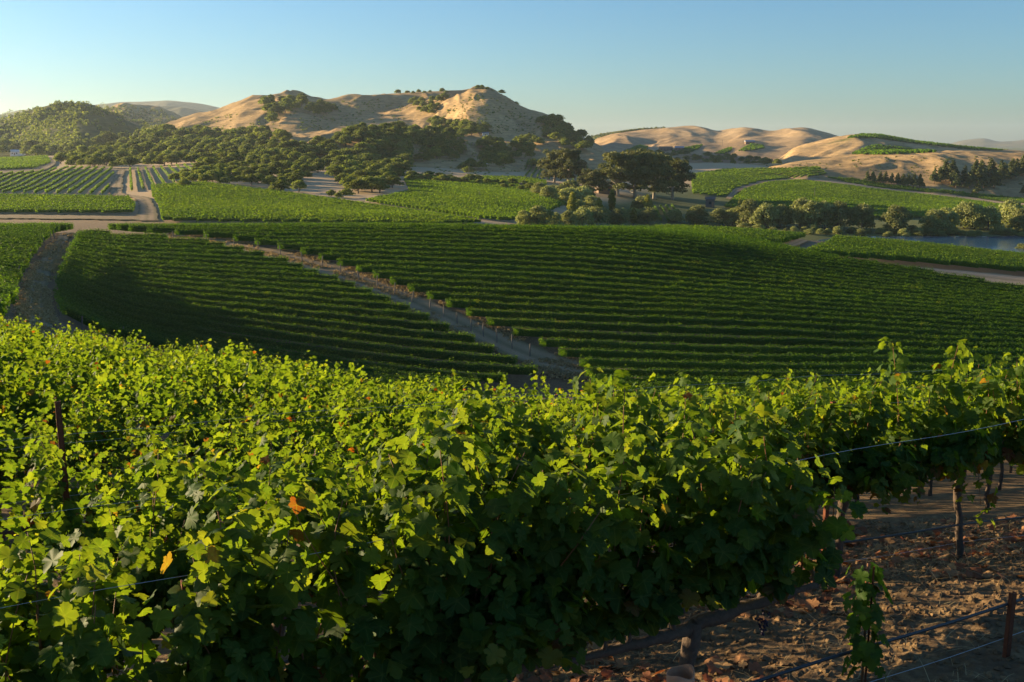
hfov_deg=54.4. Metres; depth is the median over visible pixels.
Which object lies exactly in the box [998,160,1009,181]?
pine tree
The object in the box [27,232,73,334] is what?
dirt track
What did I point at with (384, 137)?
oak tree
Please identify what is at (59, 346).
grapevine
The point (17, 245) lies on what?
vine row
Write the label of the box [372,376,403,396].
grapevine
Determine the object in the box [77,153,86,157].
oak tree
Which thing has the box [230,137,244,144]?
oak tree
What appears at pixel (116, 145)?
oak tree
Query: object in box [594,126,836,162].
tan hills
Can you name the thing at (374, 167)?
oak tree
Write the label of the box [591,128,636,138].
wooded rise
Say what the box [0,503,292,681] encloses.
grapevine
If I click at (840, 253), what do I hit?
vine row
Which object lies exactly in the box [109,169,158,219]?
dirt track
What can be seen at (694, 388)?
grapevine
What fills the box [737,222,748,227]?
willow tree
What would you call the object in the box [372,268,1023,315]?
vine row
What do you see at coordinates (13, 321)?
grapevine
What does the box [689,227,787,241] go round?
vine row
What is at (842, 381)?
grapevine
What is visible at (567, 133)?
distant oaks
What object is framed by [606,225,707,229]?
vine row
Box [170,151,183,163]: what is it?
oak tree
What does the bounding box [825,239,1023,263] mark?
vine row
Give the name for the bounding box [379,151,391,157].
oak tree
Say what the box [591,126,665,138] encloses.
distant wood
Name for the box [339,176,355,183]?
oak tree
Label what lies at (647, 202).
poplar tree
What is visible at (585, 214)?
willow tree
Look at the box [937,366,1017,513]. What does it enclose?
grapevine
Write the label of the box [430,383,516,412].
grapevine
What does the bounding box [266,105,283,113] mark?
oak tree
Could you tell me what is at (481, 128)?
oak tree
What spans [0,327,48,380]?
grapevine
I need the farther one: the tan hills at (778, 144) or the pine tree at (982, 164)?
the tan hills at (778, 144)
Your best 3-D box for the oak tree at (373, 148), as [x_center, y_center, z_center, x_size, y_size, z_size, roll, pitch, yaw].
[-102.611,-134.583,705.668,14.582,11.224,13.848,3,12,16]
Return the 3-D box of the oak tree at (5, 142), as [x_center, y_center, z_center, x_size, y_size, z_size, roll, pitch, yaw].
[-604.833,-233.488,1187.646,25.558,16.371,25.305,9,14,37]
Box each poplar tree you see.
[566,192,577,212]
[595,197,603,207]
[608,189,616,211]
[629,208,636,224]
[642,194,652,215]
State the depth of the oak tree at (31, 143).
1143.87 m
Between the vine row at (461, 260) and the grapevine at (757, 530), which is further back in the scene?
the vine row at (461, 260)
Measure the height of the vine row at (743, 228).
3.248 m
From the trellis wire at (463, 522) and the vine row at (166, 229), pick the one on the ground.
the vine row at (166, 229)
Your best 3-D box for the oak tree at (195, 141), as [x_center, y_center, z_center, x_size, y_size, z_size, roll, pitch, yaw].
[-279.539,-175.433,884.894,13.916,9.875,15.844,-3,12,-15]
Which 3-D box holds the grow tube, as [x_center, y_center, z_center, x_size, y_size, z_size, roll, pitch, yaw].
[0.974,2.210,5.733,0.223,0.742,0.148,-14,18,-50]
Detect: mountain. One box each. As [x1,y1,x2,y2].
[0,106,203,117]
[6,100,218,115]
[950,138,1023,146]
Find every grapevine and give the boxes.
[0,313,35,333]
[0,315,33,336]
[0,315,42,355]
[0,317,30,330]
[0,320,48,372]
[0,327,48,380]
[0,338,60,447]
[0,343,77,493]
[0,349,67,418]
[0,378,101,513]
[0,403,126,567]
[0,421,119,587]
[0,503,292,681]
[0,518,161,680]
[1,324,29,346]
[2,326,42,356]
[30,330,91,349]
[40,352,188,426]
[41,329,107,347]
[41,330,142,390]
[42,330,119,366]
[42,332,121,374]
[43,322,152,402]
[43,327,80,340]
[45,324,84,343]
[45,326,87,348]
[54,342,199,477]
[55,321,109,358]
[55,368,237,491]
[67,406,273,532]
[78,411,334,565]
[83,332,133,363]
[88,429,460,651]
[109,342,149,368]
[120,341,142,359]
[125,339,171,362]
[125,343,175,359]
[125,411,641,681]
[131,339,241,403]
[144,349,191,374]
[147,338,208,377]
[154,338,277,421]
[160,350,223,380]
[165,355,308,442]
[169,341,232,382]
[169,345,254,379]
[186,343,208,361]
[193,348,278,375]
[202,372,356,466]
[212,355,301,405]
[220,373,421,486]
[228,357,325,441]
[261,350,359,425]
[268,400,504,519]
[277,357,312,375]
[280,361,342,386]
[285,380,405,438]
[315,363,471,465]
[320,360,368,406]
[321,375,400,411]
[354,377,449,417]
[363,363,626,561]
[365,381,537,458]
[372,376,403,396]
[379,380,428,404]
[387,378,507,449]
[393,380,428,407]
[418,375,459,402]
[418,380,464,426]
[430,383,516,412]
[437,372,572,460]
[443,369,867,666]
[445,378,637,491]
[490,370,578,417]
[517,372,641,466]
[525,382,586,421]
[541,380,646,442]
[555,371,834,612]
[616,377,748,456]
[633,388,714,440]
[636,375,727,413]
[643,381,751,446]
[714,363,814,417]
[715,366,846,427]
[745,369,937,578]
[771,379,874,451]
[786,372,853,403]
[800,367,870,415]
[831,381,928,501]
[840,562,892,681]
[856,370,904,411]
[873,336,1023,559]
[889,382,937,427]
[894,374,980,495]
[899,374,930,406]
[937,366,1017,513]
[997,342,1023,474]
[998,387,1020,489]
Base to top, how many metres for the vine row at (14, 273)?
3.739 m
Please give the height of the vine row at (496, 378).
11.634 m
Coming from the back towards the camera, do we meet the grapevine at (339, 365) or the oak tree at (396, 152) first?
the oak tree at (396, 152)
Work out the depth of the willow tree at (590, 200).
478.36 m
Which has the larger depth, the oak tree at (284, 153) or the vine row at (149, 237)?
the oak tree at (284, 153)
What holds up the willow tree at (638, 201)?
on the ground
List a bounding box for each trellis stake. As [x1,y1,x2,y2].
[55,401,70,524]
[180,580,191,670]
[821,401,835,553]
[1002,591,1016,657]
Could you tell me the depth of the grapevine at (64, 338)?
32.72 m
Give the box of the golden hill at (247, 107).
[140,89,468,144]
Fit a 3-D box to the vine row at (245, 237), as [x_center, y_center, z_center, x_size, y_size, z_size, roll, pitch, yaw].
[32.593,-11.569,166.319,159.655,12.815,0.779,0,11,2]
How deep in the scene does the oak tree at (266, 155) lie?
639.44 m
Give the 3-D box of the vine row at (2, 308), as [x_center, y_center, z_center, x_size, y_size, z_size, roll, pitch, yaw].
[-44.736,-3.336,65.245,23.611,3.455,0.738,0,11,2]
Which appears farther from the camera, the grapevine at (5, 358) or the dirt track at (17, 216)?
the dirt track at (17, 216)
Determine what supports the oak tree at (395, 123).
on the foothill
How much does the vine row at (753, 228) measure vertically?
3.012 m
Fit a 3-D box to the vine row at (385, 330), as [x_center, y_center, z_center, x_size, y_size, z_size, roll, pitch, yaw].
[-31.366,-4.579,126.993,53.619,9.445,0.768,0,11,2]
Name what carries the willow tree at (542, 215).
on the ground
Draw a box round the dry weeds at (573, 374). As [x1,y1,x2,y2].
[168,233,608,385]
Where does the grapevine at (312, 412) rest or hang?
on the ground
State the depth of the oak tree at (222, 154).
671.21 m
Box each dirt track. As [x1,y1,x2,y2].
[0,156,55,172]
[0,214,139,219]
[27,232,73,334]
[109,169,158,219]
[163,233,691,379]
[726,176,818,198]
[787,239,808,246]
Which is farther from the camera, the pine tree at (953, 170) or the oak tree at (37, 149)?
the oak tree at (37, 149)
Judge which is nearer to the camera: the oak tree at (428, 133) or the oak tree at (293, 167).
the oak tree at (293, 167)
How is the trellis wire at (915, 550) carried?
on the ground
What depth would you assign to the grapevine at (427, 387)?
31.08 m
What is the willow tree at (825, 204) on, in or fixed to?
on the ground
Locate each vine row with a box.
[0,221,67,229]
[0,222,72,229]
[0,223,52,233]
[0,224,54,232]
[0,226,50,231]
[0,227,49,238]
[0,230,44,241]
[0,230,46,239]
[0,231,42,241]
[0,235,41,245]
[0,236,40,248]
[0,237,37,248]
[0,242,34,255]
[0,245,30,254]
[0,246,32,261]
[0,250,28,263]
[0,252,28,261]
[0,255,26,269]
[0,255,29,267]
[0,258,21,274]
[0,258,25,272]
[0,264,22,278]
[0,267,22,281]
[0,271,17,277]
[0,272,18,281]
[0,276,18,288]
[0,284,17,300]
[0,285,18,304]
[0,287,10,303]
[0,293,8,316]
[0,294,10,310]
[0,295,9,313]
[1,222,59,230]
[1,226,51,236]
[1,240,37,253]
[1,281,18,298]
[8,221,74,228]
[53,286,480,386]
[54,273,517,364]
[54,292,464,390]
[55,278,537,374]
[55,294,448,390]
[56,267,475,342]
[56,284,507,382]
[56,297,433,388]
[57,297,425,390]
[58,265,429,321]
[58,272,494,352]
[58,299,417,388]
[59,268,450,331]
[59,302,415,389]
[60,262,409,311]
[62,255,372,294]
[63,259,391,302]
[65,253,355,287]
[66,247,318,274]
[67,248,338,280]
[68,245,303,268]
[70,240,288,263]
[73,234,224,246]
[73,239,264,257]
[74,235,244,251]
[75,232,209,242]
[77,229,167,238]
[79,227,110,233]
[107,220,837,256]
[108,220,877,262]
[110,220,823,253]
[115,221,933,271]
[121,223,788,245]
[128,222,985,280]
[131,224,766,240]
[144,225,741,235]
[146,223,1023,287]
[148,221,811,249]
[154,224,731,233]
[170,223,780,243]
[174,226,1023,290]
[203,229,1023,292]
[232,232,1023,295]
[254,236,1023,298]
[277,241,1023,299]
[288,222,800,248]
[300,244,1023,303]
[318,250,1023,306]
[336,256,1023,309]
[356,262,1023,312]
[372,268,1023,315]
[389,275,1023,320]
[407,283,1023,324]
[425,290,1023,328]
[445,296,1023,333]
[465,305,1023,339]
[486,315,1023,344]
[511,324,1023,350]
[538,336,1023,357]
[558,345,1019,364]
[579,354,1023,371]
[584,364,1007,379]
[589,371,1013,383]
[590,225,752,237]
[591,377,1009,388]
[596,381,928,392]
[597,225,697,228]
[597,388,932,397]
[599,225,758,239]
[602,226,721,231]
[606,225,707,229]
[613,386,981,394]
[630,389,855,400]
[654,223,798,238]
[655,223,796,238]
[656,224,800,237]
[657,224,792,235]
[660,223,795,239]
[665,225,793,239]
[670,226,791,240]
[682,226,789,238]
[686,226,790,241]
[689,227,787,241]
[692,227,785,242]
[695,227,783,242]
[699,229,781,242]
[705,229,781,242]
[712,231,779,242]
[808,247,830,254]
[809,245,849,257]
[811,246,869,258]
[814,244,917,261]
[815,243,950,264]
[815,245,895,260]
[817,244,980,267]
[818,243,1017,271]
[819,243,1023,270]
[820,242,1023,266]
[821,241,1022,265]
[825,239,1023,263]
[826,240,1021,261]
[827,239,1023,260]
[827,241,1023,264]
[829,239,1023,261]
[831,237,1022,259]
[831,238,1023,259]
[833,235,1023,255]
[833,238,1022,257]
[834,235,1022,254]
[834,237,1023,257]
[835,234,1018,253]
[835,236,1020,255]
[835,237,1019,258]
[836,234,1020,253]
[836,235,1023,253]
[837,236,1023,255]
[838,235,1019,252]
[847,234,1023,252]
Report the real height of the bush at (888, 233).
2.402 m
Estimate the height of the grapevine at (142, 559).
2.305 m
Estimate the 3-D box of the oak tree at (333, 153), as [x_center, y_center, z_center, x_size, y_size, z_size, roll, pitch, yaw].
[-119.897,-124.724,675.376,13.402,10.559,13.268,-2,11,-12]
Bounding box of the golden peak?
[435,86,606,154]
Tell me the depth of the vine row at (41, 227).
174.67 m
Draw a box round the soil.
[283,518,1023,681]
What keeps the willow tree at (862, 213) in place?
on the ground
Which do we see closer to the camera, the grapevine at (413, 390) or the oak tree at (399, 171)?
the grapevine at (413, 390)
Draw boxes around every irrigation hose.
[283,516,1023,662]
[750,597,1023,681]
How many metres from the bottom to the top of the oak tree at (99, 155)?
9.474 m
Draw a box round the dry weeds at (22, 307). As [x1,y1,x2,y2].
[8,232,74,336]
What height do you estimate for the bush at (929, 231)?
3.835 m
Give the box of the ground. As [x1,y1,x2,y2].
[0,147,1023,677]
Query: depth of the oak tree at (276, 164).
547.00 m
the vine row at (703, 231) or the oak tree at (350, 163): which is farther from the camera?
the oak tree at (350, 163)
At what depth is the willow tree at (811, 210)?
454.29 m
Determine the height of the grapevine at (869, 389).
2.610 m
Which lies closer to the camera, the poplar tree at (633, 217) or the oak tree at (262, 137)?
the poplar tree at (633, 217)
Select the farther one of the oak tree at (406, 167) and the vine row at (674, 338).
the oak tree at (406, 167)
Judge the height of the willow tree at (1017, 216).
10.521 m
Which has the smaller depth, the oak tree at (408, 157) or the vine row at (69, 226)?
the vine row at (69, 226)
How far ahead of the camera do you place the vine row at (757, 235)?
210.87 m
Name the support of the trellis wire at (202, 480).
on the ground
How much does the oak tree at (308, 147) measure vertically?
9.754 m
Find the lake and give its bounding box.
[815,235,1023,251]
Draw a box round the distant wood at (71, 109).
[0,100,156,150]
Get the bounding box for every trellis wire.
[0,410,924,504]
[1,396,973,519]
[2,419,1022,607]
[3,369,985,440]
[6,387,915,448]
[364,535,1023,666]
[871,631,1023,681]
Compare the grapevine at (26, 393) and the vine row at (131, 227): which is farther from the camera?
the vine row at (131, 227)
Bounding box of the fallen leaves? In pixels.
[350,513,1023,681]
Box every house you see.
[658,146,672,150]
[675,146,683,150]
[744,140,754,143]
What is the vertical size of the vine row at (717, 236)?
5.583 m
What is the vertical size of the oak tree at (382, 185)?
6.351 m
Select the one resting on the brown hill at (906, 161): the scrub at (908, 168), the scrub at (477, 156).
the scrub at (908, 168)
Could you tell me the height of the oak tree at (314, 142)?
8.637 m
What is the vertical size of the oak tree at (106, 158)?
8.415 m
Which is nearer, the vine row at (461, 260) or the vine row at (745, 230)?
the vine row at (461, 260)
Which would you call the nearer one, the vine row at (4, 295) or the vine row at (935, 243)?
the vine row at (4, 295)
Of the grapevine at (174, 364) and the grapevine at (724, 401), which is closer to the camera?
the grapevine at (724, 401)
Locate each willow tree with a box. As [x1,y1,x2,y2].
[515,210,532,224]
[528,205,554,224]
[529,182,545,193]
[539,185,559,198]
[547,212,563,225]
[555,180,579,194]
[557,187,585,205]
[560,210,577,225]
[566,199,585,210]
[573,207,593,225]
[574,186,593,201]
[580,206,609,225]
[583,195,601,206]
[609,207,627,224]
[630,195,653,209]
[636,207,659,223]
[664,209,683,221]
[683,205,708,224]
[706,208,728,225]
[720,207,743,225]
[733,198,767,226]
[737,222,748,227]
[749,202,780,226]
[751,224,765,228]
[771,204,793,226]
[787,197,817,226]
[790,200,825,227]
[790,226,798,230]
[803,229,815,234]
[808,200,840,227]
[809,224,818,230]
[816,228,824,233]
[821,200,852,227]
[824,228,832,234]
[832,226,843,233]
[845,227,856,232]
[846,202,875,228]
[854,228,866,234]
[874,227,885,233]
[878,204,914,232]
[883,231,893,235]
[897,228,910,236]
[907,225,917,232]
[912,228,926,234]
[918,208,949,230]
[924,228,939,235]
[935,207,960,229]
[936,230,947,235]
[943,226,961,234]
[950,201,982,227]
[960,204,987,228]
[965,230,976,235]
[975,230,982,234]
[979,205,1004,229]
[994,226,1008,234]
[998,198,1023,223]
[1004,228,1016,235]
[1005,208,1023,228]
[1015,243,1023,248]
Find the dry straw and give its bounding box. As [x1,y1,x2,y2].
[366,516,1023,681]
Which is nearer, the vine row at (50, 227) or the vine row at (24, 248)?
the vine row at (24, 248)
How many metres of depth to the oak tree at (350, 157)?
619.69 m
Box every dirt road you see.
[236,185,509,224]
[806,178,1023,204]
[904,266,1023,284]
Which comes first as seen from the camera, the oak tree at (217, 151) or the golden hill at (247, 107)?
the oak tree at (217, 151)
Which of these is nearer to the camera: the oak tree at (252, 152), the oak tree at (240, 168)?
the oak tree at (240, 168)
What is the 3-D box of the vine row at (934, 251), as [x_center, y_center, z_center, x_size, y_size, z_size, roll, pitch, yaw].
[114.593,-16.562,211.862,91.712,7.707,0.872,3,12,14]
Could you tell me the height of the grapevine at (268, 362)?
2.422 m
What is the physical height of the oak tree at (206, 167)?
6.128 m
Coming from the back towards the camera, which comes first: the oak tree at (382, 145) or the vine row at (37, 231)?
the oak tree at (382, 145)
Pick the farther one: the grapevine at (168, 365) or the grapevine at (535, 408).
the grapevine at (168, 365)
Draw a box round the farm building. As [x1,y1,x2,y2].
[10,150,19,155]
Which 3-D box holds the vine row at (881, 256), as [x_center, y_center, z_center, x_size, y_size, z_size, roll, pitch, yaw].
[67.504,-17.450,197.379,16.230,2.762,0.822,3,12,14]
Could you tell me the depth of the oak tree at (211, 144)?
835.16 m
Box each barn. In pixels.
[595,181,615,194]
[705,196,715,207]
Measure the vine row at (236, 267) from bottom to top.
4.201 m
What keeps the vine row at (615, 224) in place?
on the ground
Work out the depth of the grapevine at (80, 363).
19.81 m
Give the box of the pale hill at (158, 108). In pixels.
[109,103,181,126]
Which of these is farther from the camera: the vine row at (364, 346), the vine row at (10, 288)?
the vine row at (364, 346)
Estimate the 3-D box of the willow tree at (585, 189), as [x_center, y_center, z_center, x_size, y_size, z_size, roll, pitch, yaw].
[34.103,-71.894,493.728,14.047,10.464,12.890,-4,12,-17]
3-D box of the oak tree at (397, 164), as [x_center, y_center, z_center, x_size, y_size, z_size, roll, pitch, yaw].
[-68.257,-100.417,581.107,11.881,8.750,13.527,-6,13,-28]
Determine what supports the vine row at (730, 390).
on the ground
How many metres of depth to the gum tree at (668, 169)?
581.17 m
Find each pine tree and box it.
[864,170,870,179]
[870,171,877,180]
[876,171,883,181]
[883,171,888,182]
[888,173,894,183]
[893,173,900,182]
[897,173,906,184]
[902,173,912,184]
[910,173,919,186]
[915,174,925,187]
[929,168,940,181]
[937,167,945,180]
[941,159,948,180]
[944,160,962,183]
[949,173,961,187]
[960,165,968,182]
[962,170,975,188]
[968,159,983,181]
[972,180,983,192]
[978,160,991,179]
[978,171,991,188]
[986,158,1002,182]
[990,171,1001,186]
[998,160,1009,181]
[1003,162,1012,179]
[1008,158,1019,178]
[1015,158,1022,176]
[1019,155,1023,175]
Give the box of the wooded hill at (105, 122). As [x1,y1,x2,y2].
[0,103,140,156]
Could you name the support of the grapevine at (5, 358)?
on the ground
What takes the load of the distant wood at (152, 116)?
on the pale hill at (158, 108)
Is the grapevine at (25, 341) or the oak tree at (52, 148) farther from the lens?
the oak tree at (52, 148)
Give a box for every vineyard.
[0,155,50,169]
[0,165,114,193]
[0,192,134,212]
[129,162,193,189]
[151,181,481,223]
[366,174,565,219]
[481,175,546,184]
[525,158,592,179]
[624,145,647,150]
[654,203,675,221]
[672,144,702,153]
[691,166,826,195]
[714,147,731,153]
[724,179,1023,217]
[738,143,764,150]
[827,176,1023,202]
[847,133,1008,150]
[852,144,936,154]
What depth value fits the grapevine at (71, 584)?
6.34 m
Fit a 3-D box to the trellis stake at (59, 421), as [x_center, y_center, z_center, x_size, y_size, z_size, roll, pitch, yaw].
[-3.842,1.892,8.693,0.046,2.820,0.030,-6,13,-26]
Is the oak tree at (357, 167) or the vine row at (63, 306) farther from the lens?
the oak tree at (357, 167)
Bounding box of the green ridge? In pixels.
[773,134,1023,163]
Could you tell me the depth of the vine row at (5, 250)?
135.69 m
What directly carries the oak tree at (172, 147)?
on the ground
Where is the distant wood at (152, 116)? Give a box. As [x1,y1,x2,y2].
[107,104,178,123]
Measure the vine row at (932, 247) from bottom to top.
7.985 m
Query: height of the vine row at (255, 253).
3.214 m
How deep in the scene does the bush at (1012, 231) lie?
437.23 m
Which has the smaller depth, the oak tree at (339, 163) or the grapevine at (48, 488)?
the grapevine at (48, 488)
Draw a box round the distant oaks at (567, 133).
[0,85,781,196]
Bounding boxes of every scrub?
[177,98,406,130]
[413,140,576,173]
[447,94,541,133]
[766,156,1022,189]
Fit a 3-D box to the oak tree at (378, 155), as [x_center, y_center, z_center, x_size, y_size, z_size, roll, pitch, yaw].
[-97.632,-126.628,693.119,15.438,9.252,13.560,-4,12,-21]
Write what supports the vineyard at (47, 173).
on the ground
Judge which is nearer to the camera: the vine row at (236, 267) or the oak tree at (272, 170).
the vine row at (236, 267)
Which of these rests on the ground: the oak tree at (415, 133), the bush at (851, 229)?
the bush at (851, 229)
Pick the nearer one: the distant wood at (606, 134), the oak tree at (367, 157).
the oak tree at (367, 157)
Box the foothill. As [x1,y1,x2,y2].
[270,128,615,180]
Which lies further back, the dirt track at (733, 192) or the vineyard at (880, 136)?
the vineyard at (880, 136)
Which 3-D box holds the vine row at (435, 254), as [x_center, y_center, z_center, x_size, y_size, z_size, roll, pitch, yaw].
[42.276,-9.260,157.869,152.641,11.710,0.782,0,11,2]
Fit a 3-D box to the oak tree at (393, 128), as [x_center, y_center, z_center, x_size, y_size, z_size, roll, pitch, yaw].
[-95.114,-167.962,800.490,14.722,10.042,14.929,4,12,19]
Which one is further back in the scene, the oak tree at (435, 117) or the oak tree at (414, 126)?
the oak tree at (435, 117)
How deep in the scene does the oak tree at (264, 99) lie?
1182.42 m
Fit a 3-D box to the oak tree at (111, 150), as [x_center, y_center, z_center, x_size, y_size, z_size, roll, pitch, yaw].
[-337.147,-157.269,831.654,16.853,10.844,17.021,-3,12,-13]
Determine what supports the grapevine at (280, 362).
on the ground
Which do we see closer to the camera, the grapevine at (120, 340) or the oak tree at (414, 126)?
the grapevine at (120, 340)
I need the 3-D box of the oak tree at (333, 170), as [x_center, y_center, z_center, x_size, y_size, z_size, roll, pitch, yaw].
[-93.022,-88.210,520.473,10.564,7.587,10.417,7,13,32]
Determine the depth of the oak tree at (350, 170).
515.54 m
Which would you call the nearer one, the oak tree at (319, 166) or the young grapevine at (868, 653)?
the young grapevine at (868, 653)
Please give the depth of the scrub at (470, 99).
1060.05 m
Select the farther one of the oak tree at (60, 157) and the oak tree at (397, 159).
the oak tree at (60, 157)
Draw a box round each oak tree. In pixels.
[0,138,13,145]
[9,142,20,149]
[19,145,30,155]
[21,139,39,148]
[27,144,45,155]
[40,143,49,151]
[45,144,59,152]
[52,153,67,163]
[57,144,70,151]
[67,152,79,159]
[68,139,84,146]
[69,155,81,165]
[73,145,89,152]
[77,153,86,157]
[83,138,92,143]
[84,156,105,166]
[88,144,99,150]
[90,135,105,142]
[91,153,103,157]
[95,149,109,153]
[99,131,112,138]
[100,154,114,165]
[102,146,115,153]
[106,135,118,141]
[111,142,122,148]
[113,150,131,157]
[116,138,128,143]
[118,143,129,149]
[118,156,140,167]
[126,141,140,146]
[126,144,145,151]
[128,148,139,156]
[137,152,146,158]
[138,141,155,150]
[142,129,154,134]
[142,153,156,158]
[146,131,165,137]
[147,136,160,144]
[150,147,163,151]
[153,144,167,150]
[153,153,169,165]
[156,129,166,135]
[158,150,171,162]
[159,124,175,131]
[162,139,181,143]
[163,154,181,165]
[164,129,173,136]
[167,145,178,151]
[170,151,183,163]
[172,129,188,137]
[173,144,192,150]
[174,137,188,143]
[176,178,191,184]
[178,149,190,155]
[179,171,190,180]
[183,134,197,140]
[186,173,198,181]
[188,153,200,162]
[189,138,200,145]
[189,167,202,173]
[191,127,201,134]
[191,162,206,168]
[194,148,205,152]
[194,169,206,174]
[195,143,205,148]
[196,138,212,144]
[197,127,213,135]
[197,174,215,181]
[198,157,218,165]
[199,165,211,170]
[203,145,210,151]
[203,169,220,181]
[206,142,217,146]
[208,146,220,152]
[209,138,219,143]
[212,149,224,157]
[212,163,228,168]
[215,135,227,142]
[216,169,227,177]
[217,143,228,149]
[217,151,227,157]
[220,129,229,135]
[221,156,235,163]
[222,136,234,141]
[226,149,240,155]
[227,129,241,135]
[227,145,239,149]
[227,152,238,160]
[229,165,239,172]
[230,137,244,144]
[231,166,246,175]
[238,144,252,150]
[241,169,255,174]
[242,133,257,139]
[242,138,256,145]
[243,174,260,184]
[244,127,257,134]
[245,154,262,159]
[247,150,257,154]
[250,165,259,169]
[251,127,266,135]
[253,140,269,146]
[254,173,265,182]
[255,158,262,163]
[255,167,269,175]
[257,149,272,156]
[258,96,269,103]
[258,130,273,137]
[258,136,268,140]
[258,158,271,164]
[258,164,268,167]
[260,125,271,131]
[261,153,270,159]
[261,175,276,185]
[262,141,278,148]
[265,165,278,174]
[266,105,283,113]
[267,148,281,155]
[267,180,291,190]
[268,154,285,160]
[270,161,286,168]
[271,129,292,138]
[274,167,284,174]
[276,141,294,147]
[278,98,294,107]
[279,103,292,112]
[281,150,295,157]
[283,160,294,169]
[286,170,305,177]
[287,151,300,159]
[288,174,303,180]
[289,140,300,146]
[289,180,306,191]
[290,164,302,170]
[293,147,304,155]
[296,95,308,106]
[299,155,309,160]
[301,153,312,158]
[301,164,311,171]
[303,144,315,152]
[307,146,325,154]
[309,135,325,141]
[309,140,320,145]
[311,158,326,165]
[313,162,324,172]
[316,144,325,149]
[324,158,333,166]
[324,165,343,176]
[327,139,336,143]
[328,149,342,157]
[329,155,350,161]
[330,132,343,143]
[334,160,347,165]
[334,173,347,182]
[337,134,352,146]
[337,148,352,154]
[339,164,349,171]
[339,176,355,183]
[341,125,353,132]
[342,167,355,174]
[344,155,355,159]
[344,159,360,166]
[345,179,371,193]
[347,124,364,132]
[351,130,368,140]
[351,142,368,150]
[352,147,366,155]
[352,165,362,169]
[352,170,369,178]
[354,126,371,132]
[358,153,376,161]
[361,138,374,143]
[362,176,381,191]
[363,131,376,139]
[363,143,376,152]
[365,163,384,171]
[369,180,389,192]
[370,153,382,160]
[374,139,386,149]
[376,135,393,142]
[377,167,392,175]
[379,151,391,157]
[379,158,391,165]
[380,171,396,176]
[383,175,404,187]
[384,132,395,136]
[385,164,396,170]
[386,126,401,133]
[389,162,404,170]
[390,121,401,128]
[390,150,404,156]
[390,157,402,161]
[394,130,403,137]
[394,168,405,175]
[396,121,408,126]
[399,153,414,164]
[400,162,411,171]
[401,147,413,156]
[405,128,421,137]
[407,124,420,129]
[418,129,426,136]
[423,130,433,137]
[430,115,440,119]
[430,120,441,126]
[436,174,449,180]
[443,127,455,133]
[454,128,467,137]
[456,121,467,127]
[464,125,480,135]
[465,122,476,127]
[476,124,486,134]
[481,121,491,130]
[497,150,511,156]
[498,153,507,158]
[524,182,533,188]
[550,128,559,132]
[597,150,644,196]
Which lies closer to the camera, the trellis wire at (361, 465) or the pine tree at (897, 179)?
the trellis wire at (361, 465)
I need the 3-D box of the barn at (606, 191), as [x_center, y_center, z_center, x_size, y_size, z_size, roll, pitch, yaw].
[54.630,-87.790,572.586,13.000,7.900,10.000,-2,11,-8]
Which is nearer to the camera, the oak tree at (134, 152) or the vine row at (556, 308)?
the vine row at (556, 308)
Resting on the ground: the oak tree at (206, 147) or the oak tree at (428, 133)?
the oak tree at (206, 147)
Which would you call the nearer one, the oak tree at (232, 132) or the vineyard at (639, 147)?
the oak tree at (232, 132)
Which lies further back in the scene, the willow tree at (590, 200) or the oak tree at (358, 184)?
the willow tree at (590, 200)
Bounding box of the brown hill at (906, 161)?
[735,150,1023,198]
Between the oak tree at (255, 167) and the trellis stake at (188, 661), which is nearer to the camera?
the trellis stake at (188, 661)
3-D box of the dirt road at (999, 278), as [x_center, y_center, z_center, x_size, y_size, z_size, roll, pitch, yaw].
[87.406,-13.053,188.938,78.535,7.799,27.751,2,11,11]
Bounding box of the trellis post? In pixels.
[511,334,512,348]
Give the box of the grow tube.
[666,664,694,681]
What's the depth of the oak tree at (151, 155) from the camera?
723.99 m
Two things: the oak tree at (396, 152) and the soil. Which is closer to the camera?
the soil
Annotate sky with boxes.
[0,0,1023,142]
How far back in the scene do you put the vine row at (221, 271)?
146.15 m
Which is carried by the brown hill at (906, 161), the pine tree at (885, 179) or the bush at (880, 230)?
the pine tree at (885, 179)
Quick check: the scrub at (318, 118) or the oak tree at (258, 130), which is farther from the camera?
the scrub at (318, 118)
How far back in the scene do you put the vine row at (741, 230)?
233.21 m
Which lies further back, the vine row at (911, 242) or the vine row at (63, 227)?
the vine row at (911, 242)
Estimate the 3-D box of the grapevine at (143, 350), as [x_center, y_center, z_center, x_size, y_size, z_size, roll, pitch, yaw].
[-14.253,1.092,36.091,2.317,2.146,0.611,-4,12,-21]
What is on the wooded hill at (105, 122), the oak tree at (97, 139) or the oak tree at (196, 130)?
the oak tree at (97, 139)
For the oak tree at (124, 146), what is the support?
on the ground
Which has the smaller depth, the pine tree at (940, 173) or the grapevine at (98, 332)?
the grapevine at (98, 332)
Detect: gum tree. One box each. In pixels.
[536,149,563,182]
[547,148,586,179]
[577,168,609,192]
[612,148,664,197]
[637,152,678,198]
[648,158,696,198]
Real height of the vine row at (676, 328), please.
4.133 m
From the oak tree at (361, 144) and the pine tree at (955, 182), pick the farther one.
the pine tree at (955, 182)
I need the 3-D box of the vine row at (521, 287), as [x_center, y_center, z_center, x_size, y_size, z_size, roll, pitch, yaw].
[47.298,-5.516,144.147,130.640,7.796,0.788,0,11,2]
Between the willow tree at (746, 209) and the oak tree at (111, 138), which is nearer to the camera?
the willow tree at (746, 209)

